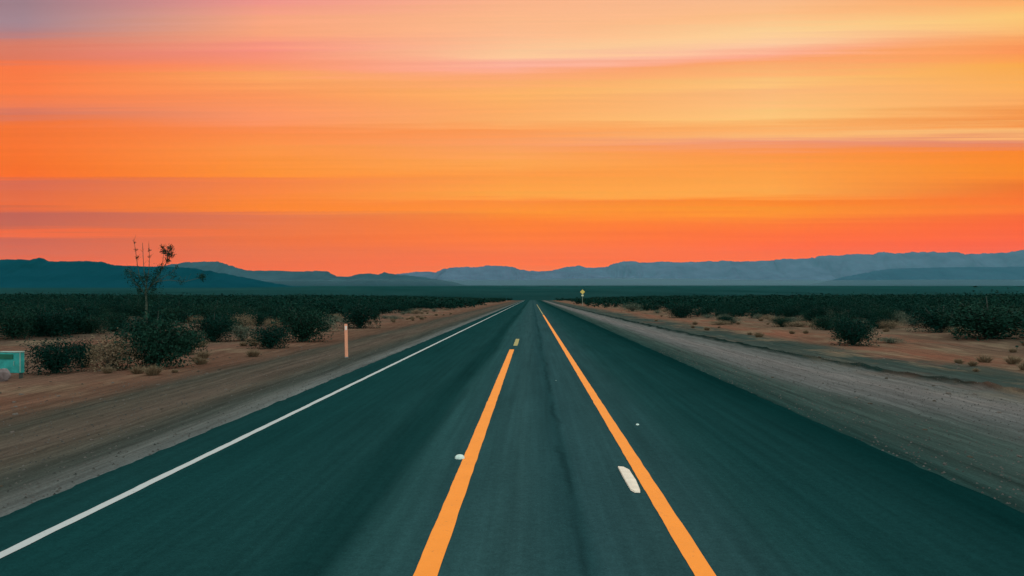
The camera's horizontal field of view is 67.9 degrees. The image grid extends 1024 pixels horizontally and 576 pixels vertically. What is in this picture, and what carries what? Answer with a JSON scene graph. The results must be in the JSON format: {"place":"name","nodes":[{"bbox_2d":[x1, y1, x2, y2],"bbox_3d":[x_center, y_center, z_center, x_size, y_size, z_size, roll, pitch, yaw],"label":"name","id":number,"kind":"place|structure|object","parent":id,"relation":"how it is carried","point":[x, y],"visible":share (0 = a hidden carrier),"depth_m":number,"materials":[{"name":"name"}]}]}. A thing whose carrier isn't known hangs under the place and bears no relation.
{"place":"outdoors","nodes":[
{"label":"outdoors","id":0,"kind":"place"},
{"bbox_2d":[0,258,307,287],"bbox_3d":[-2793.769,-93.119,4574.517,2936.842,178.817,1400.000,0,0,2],"label":"mountain range","id":1,"kind":"structure","parent":0,"point":[34,273],"depth_m":4276.40,"materials":[{"name":"teal stone"}]},
{"bbox_2d":[155,261,467,285],"bbox_3d":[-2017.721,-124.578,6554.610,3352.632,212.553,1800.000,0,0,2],"label":"mountain range","id":2,"kind":"structure","parent":0,"point":[308,278],"depth_m":6281.79,"materials":[{"name":"stone"}]},
{"bbox_2d":[0,300,1023,575],"bbox_3d":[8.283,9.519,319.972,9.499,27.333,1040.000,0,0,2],"label":"road","id":3,"kind":"structure","parent":0,"point":[356,478],"depth_m":7.88,"materials":[{"name":"grey asphalt"}]},
{"bbox_2d":[0,310,503,557],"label":"white line","id":4,"kind":"object","parent":3,"relation":"on","point":[26,542],"visible":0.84,"depth_m":8.25,"materials":[{"name":"paint"}]},
{"bbox_2d":[455,454,464,458],"bbox_3d":[-0.645,2.082,9.395,0.124,0.045,0.124,0,0,2],"label":"raised marker","id":5,"kind":"object","parent":3,"relation":"on","point":[459,456],"visible":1,"depth_m":9.36,"materials":[{"name":"white plastic"}]},
{"bbox_2d":[413,349,513,575],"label":"yellow line","id":6,"kind":"object","parent":3,"relation":"on","point":[432,556],"visible":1,"depth_m":7.55,"materials":[{"name":"paint"}]},
{"bbox_2d":[618,466,639,492],"bbox_3d":[1.284,2.082,8.322,0.121,0.040,1.165,0,0,2],"label":"road marking","id":7,"kind":"object","parent":3,"relation":"on","point":[629,479],"visible":1,"depth_m":8.22,"materials":[{"name":"white paint"}]},
{"bbox_2d":[543,315,715,575],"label":"yellow line","id":8,"kind":"object","parent":3,"relation":"on","point":[697,562],"visible":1,"depth_m":7.67,"materials":[{"name":"paint"}]},
{"bbox_2d":[0,284,1023,516],"bbox_3d":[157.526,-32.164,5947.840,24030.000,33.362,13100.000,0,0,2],"label":"ground","id":9,"kind":"structure","parent":0,"point":[930,356],"depth_m":19.45,"materials":[{"name":"soil"}]},
{"bbox_2d":[0,368,10,381],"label":"boulder","id":10,"kind":"object","parent":9,"relation":"on","point":[5,374],"visible":0.91,"depth_m":19.11,"materials":[{"name":"grey stone"}]},
{"bbox_2d":[0,351,24,378],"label":"utility cabinet","id":11,"kind":"object","parent":9,"relation":"on","point":[12,361],"visible":0.73,"depth_m":19.88,"materials":[{"name":"teal metal"}]},
{"bbox_2d":[0,304,39,339],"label":"creosote bush","id":12,"kind":"object","parent":9,"relation":"on","point":[14,323],"visible":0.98,"depth_m":36.90,"materials":[{"name":"green plant"}]},
{"bbox_2d":[18,304,60,336],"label":"creosote bush","id":13,"kind":"object","parent":9,"relation":"on","point":[39,319],"visible":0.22,"depth_m":39.26,"materials":[{"name":"green plant"}]},
{"bbox_2d":[22,304,78,337],"bbox_3d":[-23.692,1.707,39.055,2.943,1.756,3.319,0,1,-44],"label":"creosote bush","id":14,"kind":"object","parent":9,"relation":"on","point":[52,325],"visible":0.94,"depth_m":38.86,"materials":[{"name":"green plant"}]},
{"bbox_2d":[16,329,91,375],"bbox_3d":[-12.622,1.788,21.334,1.743,1.314,1.975,0,1,37],"label":"creosote bush","id":15,"kind":"object","parent":9,"relation":"on","point":[57,360],"visible":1,"depth_m":21.10,"materials":[{"name":"green plant"}]},
{"bbox_2d":[49,304,89,333],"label":"creosote bush","id":16,"kind":"object","parent":9,"relation":"on","point":[76,318],"visible":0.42,"depth_m":40.79,"materials":[{"name":"green plant"}]},
{"bbox_2d":[64,337,100,367],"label":"creosote bush","id":17,"kind":"object","parent":9,"relation":"on","point":[83,346],"visible":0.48,"depth_m":22.86,"materials":[{"name":"green plant"}]},
{"bbox_2d":[73,310,116,333],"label":"creosote bush","id":18,"kind":"object","parent":9,"relation":"on","point":[94,324],"visible":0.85,"depth_m":41.41,"materials":[{"name":"green plant"}]},
{"bbox_2d":[100,366,115,372],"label":"grass tussock","id":19,"kind":"object","parent":9,"relation":"on","point":[109,370],"depth_m":21.14,"materials":[{"name":"beige plant"}]},
{"bbox_2d":[70,331,146,371],"bbox_3d":[-11.750,1.804,22.233,2.191,1.315,1.563,0,1,-48],"label":"dry bush","id":20,"kind":"object","parent":9,"relation":"on","point":[104,354],"visible":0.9,"depth_m":22.07,"materials":[{"name":"brown plant"}]},
{"bbox_2d":[94,307,140,331],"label":"creosote bush","id":21,"kind":"object","parent":9,"relation":"on","point":[118,316],"visible":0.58,"depth_m":43.98,"materials":[{"name":"green plant"}]},
{"bbox_2d":[120,295,150,315],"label":"creosote bush","id":22,"kind":"object","parent":9,"relation":"on","point":[135,307],"visible":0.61,"depth_m":73.06,"materials":[{"name":"green plant"}]},
{"bbox_2d":[127,365,144,373],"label":"grass tussock","id":23,"kind":"object","parent":9,"relation":"on","point":[135,370],"depth_m":20.95,"materials":[{"name":"beige plant"}]},
{"bbox_2d":[104,310,176,343],"bbox_3d":[-16.419,1.759,33.699,3.219,1.639,3.168,0,0,-12],"label":"creosote bush","id":24,"kind":"object","parent":9,"relation":"on","point":[137,320],"visible":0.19,"depth_m":33.49,"materials":[{"name":"green plant"}]},
{"bbox_2d":[132,308,166,321],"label":"creosote bush","id":25,"kind":"object","parent":9,"relation":"on","point":[157,315],"visible":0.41,"depth_m":59.03,"materials":[{"name":"green plant"}]},
{"bbox_2d":[140,363,164,375],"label":"grass tussock","id":26,"kind":"object","parent":9,"relation":"on","point":[154,370],"depth_m":20.44,"materials":[{"name":"beige plant"}]},
{"bbox_2d":[102,295,204,369],"bbox_3d":[-10.767,1.366,22.873,2.934,2.308,3.276,0,0,-25],"label":"creosote bush","id":27,"kind":"object","parent":9,"relation":"on","point":[157,344],"visible":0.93,"depth_m":22.61,"materials":[{"name":"green plant"}]},
{"bbox_2d":[123,236,207,321],"bbox_3d":[-20.020,-0.244,44.347,5.625,5.701,2.136,0,0,7],"label":"desert tree","id":28,"kind":"object","parent":9,"relation":"on","point":[163,252],"visible":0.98,"depth_m":44.55,"materials":[{"name":"green plant"}]},
{"bbox_2d":[152,303,178,317],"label":"creosote bush","id":29,"kind":"object","parent":9,"relation":"on","point":[165,306],"visible":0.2,"depth_m":64.20,"materials":[{"name":"green plant"}]},
{"bbox_2d":[155,305,192,322],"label":"creosote bush","id":30,"kind":"object","parent":9,"relation":"on","point":[174,311],"visible":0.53,"depth_m":60.27,"materials":[{"name":"green plant"}]},
{"bbox_2d":[177,312,192,322],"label":"creosote bush","id":31,"kind":"object","parent":9,"relation":"on","point":[183,318],"visible":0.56,"depth_m":59.95,"materials":[{"name":"green plant"}]},
{"bbox_2d":[166,317,213,354],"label":"creosote bush","id":32,"kind":"object","parent":9,"relation":"on","point":[194,344],"visible":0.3,"depth_m":27.84,"materials":[{"name":"green plant"}]},
{"bbox_2d":[174,305,205,322],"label":"creosote bush","id":33,"kind":"object","parent":9,"relation":"on","point":[188,311],"visible":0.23,"depth_m":61.28,"materials":[{"name":"green plant"}]},
{"bbox_2d":[187,315,205,323],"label":"dry bush","id":34,"kind":"object","parent":9,"relation":"on","point":[192,319],"visible":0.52,"depth_m":58.58,"materials":[{"name":"brown plant"}]},
{"bbox_2d":[193,357,210,364],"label":"grass tussock","id":35,"kind":"object","parent":9,"relation":"on","point":[201,361],"depth_m":23.97,"materials":[{"name":"beige plant"}]},
{"bbox_2d":[193,351,210,358],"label":"grass tussock","id":36,"kind":"object","parent":9,"relation":"on","point":[202,355],"depth_m":26.14,"materials":[{"name":"brown plant"}]},
{"bbox_2d":[188,303,226,320],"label":"creosote bush","id":37,"kind":"object","parent":9,"relation":"on","point":[207,310],"visible":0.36,"depth_m":61.76,"materials":[{"name":"green plant"}]},
{"bbox_2d":[188,304,237,342],"bbox_3d":[-13.854,1.679,35.377,2.469,1.830,2.652,0,0,29],"label":"creosote bush","id":38,"kind":"object","parent":9,"relation":"on","point":[215,328],"visible":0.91,"depth_m":35.29,"materials":[{"name":"green plant"}]},
{"bbox_2d":[200,307,245,329],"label":"creosote bush","id":39,"kind":"object","parent":9,"relation":"on","point":[235,322],"visible":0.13,"depth_m":45.82,"materials":[{"name":"green plant"}]},
{"bbox_2d":[224,306,248,319],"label":"creosote bush","id":40,"kind":"object","parent":9,"relation":"on","point":[234,313],"visible":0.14,"depth_m":49.76,"materials":[{"name":"green plant"}]},
{"bbox_2d":[224,322,259,341],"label":"sage bush","id":41,"kind":"object","parent":9,"relation":"on","point":[242,335],"visible":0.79,"depth_m":36.08,"materials":[{"name":"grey plant"}]},
{"bbox_2d":[232,312,257,328],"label":"dry bush","id":42,"kind":"object","parent":9,"relation":"on","point":[248,320],"visible":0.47,"depth_m":48.34,"materials":[{"name":"brown plant"}]},
{"bbox_2d":[244,349,261,356],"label":"grass tussock","id":43,"kind":"object","parent":9,"relation":"on","point":[251,354],"depth_m":26.99,"materials":[{"name":"brown plant"}]},
{"bbox_2d":[249,340,259,345],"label":"grass tussock","id":44,"kind":"object","parent":9,"relation":"on","point":[251,344],"depth_m":32.67,"materials":[{"name":"brown plant"}]},
{"bbox_2d":[246,309,269,323],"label":"creosote bush","id":45,"kind":"object","parent":9,"relation":"on","point":[261,315],"visible":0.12,"depth_m":57.00,"materials":[{"name":"green plant"}]},
{"bbox_2d":[249,310,267,325],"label":"creosote bush","id":46,"kind":"object","parent":9,"relation":"on","point":[260,317],"visible":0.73,"depth_m":53.87,"materials":[{"name":"green plant"}]},
{"bbox_2d":[260,306,271,316],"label":"creosote bush","id":47,"kind":"object","parent":9,"relation":"on","point":[261,311],"visible":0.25,"depth_m":71.85,"materials":[{"name":"green plant"}]},
{"bbox_2d":[245,320,295,348],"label":"creosote bush","id":48,"kind":"object","parent":9,"relation":"on","point":[273,337],"visible":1,"depth_m":31.23,"materials":[{"name":"green plant"}]},
{"bbox_2d":[261,317,280,326],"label":"dry bush","id":49,"kind":"object","parent":9,"relation":"on","point":[268,323],"visible":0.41,"depth_m":48.40,"materials":[{"name":"brown plant"}]},
{"bbox_2d":[263,307,282,322],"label":"creosote bush","id":50,"kind":"object","parent":9,"relation":"on","point":[264,312],"visible":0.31,"depth_m":57.86,"materials":[{"name":"green plant"}]},
{"bbox_2d":[273,304,310,323],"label":"creosote bush","id":51,"kind":"object","parent":9,"relation":"on","point":[290,308],"visible":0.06,"depth_m":56.61,"materials":[{"name":"green plant"}]},
{"bbox_2d":[269,300,316,322],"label":"creosote bush","id":52,"kind":"object","parent":9,"relation":"on","point":[279,310],"visible":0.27,"depth_m":55.63,"materials":[{"name":"green plant"}]},
{"bbox_2d":[269,299,339,341],"bbox_3d":[-9.825,1.587,36.186,3.368,2.148,3.048,0,1,-44],"label":"creosote bush","id":53,"kind":"object","parent":9,"relation":"on","point":[304,330],"visible":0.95,"depth_m":35.74,"materials":[{"name":"green plant"}]},
{"bbox_2d":[312,312,343,331],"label":"sage bush","id":54,"kind":"object","parent":9,"relation":"on","point":[330,325],"visible":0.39,"depth_m":46.60,"materials":[{"name":"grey plant"}]},
{"bbox_2d":[344,324,347,357],"bbox_3d":[-5.673,1.845,26.026,0.134,1.236,0.050,0,0,-12],"label":"marker post","id":55,"kind":"object","parent":9,"relation":"on","point":[346,339],"visible":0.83,"depth_m":26.02,"materials":[{"name":"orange plastic"}]},
{"bbox_2d":[338,297,386,328],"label":"creosote bush","id":56,"kind":"object","parent":9,"relation":"on","point":[359,317],"visible":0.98,"depth_m":51.43,"materials":[{"name":"green plant"}]},
{"bbox_2d":[385,314,406,318],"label":"sage bush","id":57,"kind":"object","parent":9,"relation":"on","point":[394,317],"visible":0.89,"depth_m":72.27,"materials":[{"name":"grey plant"}]},
{"bbox_2d":[410,310,421,313],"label":"dry bush","id":58,"kind":"object","parent":9,"relation":"on","point":[415,311],"visible":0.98,"depth_m":91.94,"materials":[{"name":"brown plant"}]},
{"bbox_2d":[0,291,1023,348],"bbox_3d":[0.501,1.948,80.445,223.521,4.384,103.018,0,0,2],"label":"scrub","id":59,"kind":"object","parent":9,"relation":"on","point":[752,307],"visible":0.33,"depth_m":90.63,"materials":[{"name":"green plant"}]},
{"bbox_2d":[580,289,584,305],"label":"warning sign","id":60,"kind":"object","parent":9,"relation":"on","point":[582,291],"visible":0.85,"depth_m":177.62,"materials":[{"name":"yellow metal"}]},
{"bbox_2d":[618,302,647,311],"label":"sage bush","id":61,"kind":"object","parent":9,"relation":"on","point":[628,306],"visible":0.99,"depth_m":111.15,"materials":[{"name":"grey plant"}]},
{"bbox_2d":[663,300,700,317],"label":"creosote bush","id":62,"kind":"object","parent":9,"relation":"on","point":[679,310],"visible":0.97,"depth_m":78.33,"materials":[{"name":"green plant"}]},
{"bbox_2d":[699,314,713,317],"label":"sage bush","id":63,"kind":"object","parent":9,"relation":"on","point":[708,316],"visible":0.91,"depth_m":76.80,"materials":[{"name":"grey plant"}]},
{"bbox_2d":[712,309,728,316],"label":"creosote bush","id":64,"kind":"object","parent":9,"relation":"on","point":[717,313],"visible":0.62,"depth_m":73.47,"materials":[{"name":"green plant"}]},
{"bbox_2d":[708,319,733,324],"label":"dry bush","id":65,"kind":"object","parent":9,"relation":"on","point":[724,322],"visible":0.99,"depth_m":59.52,"materials":[{"name":"brown plant"}]},
{"bbox_2d":[716,314,733,323],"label":"creosote bush","id":66,"kind":"object","parent":9,"relation":"on","point":[726,318],"visible":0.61,"depth_m":61.21,"materials":[{"name":"green plant"}]},
{"bbox_2d":[722,316,744,322],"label":"sage bush","id":67,"kind":"object","parent":9,"relation":"on","point":[734,321],"visible":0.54,"depth_m":62.81,"materials":[{"name":"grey plant"}]},
{"bbox_2d":[754,331,763,336],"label":"grass tussock","id":68,"kind":"object","parent":9,"relation":"on","point":[758,335],"depth_m":39.97,"materials":[{"name":"brown plant"}]},
{"bbox_2d":[764,316,783,320],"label":"dry bush","id":69,"kind":"object","parent":9,"relation":"on","point":[771,319],"visible":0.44,"depth_m":65.89,"materials":[{"name":"brown plant"}]},
{"bbox_2d":[769,312,793,326],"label":"creosote bush","id":70,"kind":"object","parent":9,"relation":"on","point":[781,321],"visible":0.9,"depth_m":55.72,"materials":[{"name":"green plant"}]},
{"bbox_2d":[774,303,802,317],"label":"creosote bush","id":71,"kind":"object","parent":9,"relation":"on","point":[794,311],"visible":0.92,"depth_m":72.24,"materials":[{"name":"green plant"}]},
{"bbox_2d":[785,317,806,322],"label":"sage bush","id":72,"kind":"object","parent":9,"relation":"on","point":[795,318],"visible":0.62,"depth_m":64.04,"materials":[{"name":"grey plant"}]},
{"bbox_2d":[785,321,813,327],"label":"dry bush","id":73,"kind":"object","parent":9,"relation":"on","point":[798,324],"visible":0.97,"depth_m":54.59,"materials":[{"name":"brown plant"}]},
{"bbox_2d":[799,309,811,321],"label":"creosote bush","id":74,"kind":"object","parent":9,"relation":"on","point":[804,314],"visible":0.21,"depth_m":68.26,"materials":[{"name":"green plant"}]},
{"bbox_2d":[801,302,834,322],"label":"creosote bush","id":75,"kind":"object","parent":9,"relation":"on","point":[817,310],"visible":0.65,"depth_m":62.52,"materials":[{"name":"green plant"}]},
{"bbox_2d":[803,311,841,329],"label":"creosote bush","id":76,"kind":"object","parent":9,"relation":"on","point":[820,320],"visible":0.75,"depth_m":50.62,"materials":[{"name":"green plant"}]},
{"bbox_2d":[826,310,874,336],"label":"creosote bush","id":77,"kind":"object","parent":9,"relation":"on","point":[846,322],"visible":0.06,"depth_m":38.67,"materials":[{"name":"green plant"}]},
{"bbox_2d":[825,314,881,346],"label":"creosote bush","id":78,"kind":"object","parent":9,"relation":"on","point":[852,336],"visible":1,"depth_m":33.93,"materials":[{"name":"green plant"}]},
{"bbox_2d":[864,303,899,319],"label":"creosote bush","id":79,"kind":"object","parent":9,"relation":"on","point":[882,312],"visible":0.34,"depth_m":60.62,"materials":[{"name":"green plant"}]},
{"bbox_2d":[867,314,899,328],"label":"creosote bush","id":80,"kind":"object","parent":9,"relation":"on","point":[878,319],"visible":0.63,"depth_m":51.82,"materials":[{"name":"green plant"}]},
{"bbox_2d":[877,319,903,328],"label":"dry bush","id":81,"kind":"object","parent":9,"relation":"on","point":[893,325],"visible":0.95,"depth_m":51.14,"materials":[{"name":"brown plant"}]},
{"bbox_2d":[878,336,907,343],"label":"sage bush","id":82,"kind":"object","parent":9,"relation":"on","point":[890,340],"visible":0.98,"depth_m":35.27,"materials":[{"name":"grey plant"}]},
{"bbox_2d":[892,313,914,322],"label":"sage bush","id":83,"kind":"object","parent":9,"relation":"on","point":[897,319],"visible":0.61,"depth_m":61.05,"materials":[{"name":"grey plant"}]},
{"bbox_2d":[899,315,922,325],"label":"sage bush","id":84,"kind":"object","parent":9,"relation":"on","point":[907,322],"visible":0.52,"depth_m":56.79,"materials":[{"name":"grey plant"}]},
{"bbox_2d":[897,300,925,315],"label":"creosote bush","id":85,"kind":"object","parent":9,"relation":"on","point":[912,307],"visible":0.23,"depth_m":69.34,"materials":[{"name":"green plant"}]},
{"bbox_2d":[906,301,957,325],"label":"creosote bush","id":86,"kind":"object","parent":9,"relation":"on","point":[931,308],"visible":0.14,"depth_m":54.33,"materials":[{"name":"green plant"}]},
{"bbox_2d":[904,299,961,332],"bbox_3d":[26.155,1.689,45.648,4.242,2.156,3.732,0,0,-16],"label":"creosote bush","id":87,"kind":"object","parent":9,"relation":"on","point":[935,325],"visible":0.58,"depth_m":45.59,"materials":[{"name":"green plant"}]},
{"bbox_2d":[937,326,974,333],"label":"dry bush","id":88,"kind":"object","parent":9,"relation":"on","point":[956,330],"visible":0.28,"depth_m":42.66,"materials":[{"name":"brown plant"}]},
{"bbox_2d":[953,358,964,363],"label":"grass tussock","id":89,"kind":"object","parent":9,"relation":"on","point":[958,361],"depth_m":24.39,"materials":[{"name":"beige plant"}]},
{"bbox_2d":[966,359,978,365],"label":"grass tussock","id":90,"kind":"object","parent":9,"relation":"on","point":[973,363],"depth_m":23.24,"materials":[{"name":"beige plant"}]},
{"bbox_2d":[926,286,1023,340],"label":"creosote bush","id":91,"kind":"object","parent":9,"relation":"on","point":[985,323],"visible":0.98,"depth_m":36.91,"materials":[{"name":"green plant"}]},
{"bbox_2d":[973,354,994,362],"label":"grass tussock","id":92,"kind":"object","parent":9,"relation":"on","point":[986,359],"depth_m":25.12,"materials":[{"name":"beige plant"}]},
{"bbox_2d":[1000,355,1022,363],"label":"grass tussock","id":93,"kind":"object","parent":9,"relation":"on","point":[1011,360],"depth_m":24.69,"materials":[{"name":"beige plant"}]},
{"bbox_2d":[1007,348,1016,352],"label":"grass tussock","id":94,"kind":"object","parent":9,"relation":"on","point":[1012,350],"depth_m":30.35,"materials":[{"name":"brown plant"}]},
{"bbox_2d":[1004,303,1023,326],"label":"creosote bush","id":95,"kind":"object","parent":9,"relation":"on","point":[1011,316],"visible":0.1,"depth_m":48.98,"materials":[{"name":"green plant"}]},
{"bbox_2d":[1015,361,1023,369],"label":"grass tussock","id":96,"kind":"object","parent":9,"relation":"on","point":[1021,366],"depth_m":22.27,"materials":[{"name":"beige plant"}]},
{"bbox_2d":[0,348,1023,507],"bbox_3d":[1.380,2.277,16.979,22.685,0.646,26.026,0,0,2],"label":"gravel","id":97,"kind":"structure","parent":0,"point":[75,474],"depth_m":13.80,"materials":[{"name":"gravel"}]},
{"bbox_2d":[0,0,1023,276],"label":"sky","id":98,"kind":"structure","parent":0,"point":[344,138],"materials":[{"name":"orange"}]},
{"bbox_2d":[396,265,651,284],"bbox_3d":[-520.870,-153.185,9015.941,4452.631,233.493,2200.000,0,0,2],"label":"mountain range","id":99,"kind":"structure","parent":0,"point":[494,275],"depth_m":8541.19,"materials":[{"name":"stone"}]},
{"bbox_2d":[552,250,1023,284],"bbox_3d":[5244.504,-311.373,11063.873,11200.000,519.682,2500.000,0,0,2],"label":"mountain range","id":100,"kind":"structure","parent":0,"point":[817,269],"depth_m":10722.91,"materials":[{"name":"stone"}]},
{"bbox_2d":[806,266,1023,285],"bbox_3d":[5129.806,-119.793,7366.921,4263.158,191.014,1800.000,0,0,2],"label":"mountain range","id":101,"kind":"structure","parent":0,"point":[975,276],"depth_m":7060.76,"materials":[{"name":"stone"}]}
]}

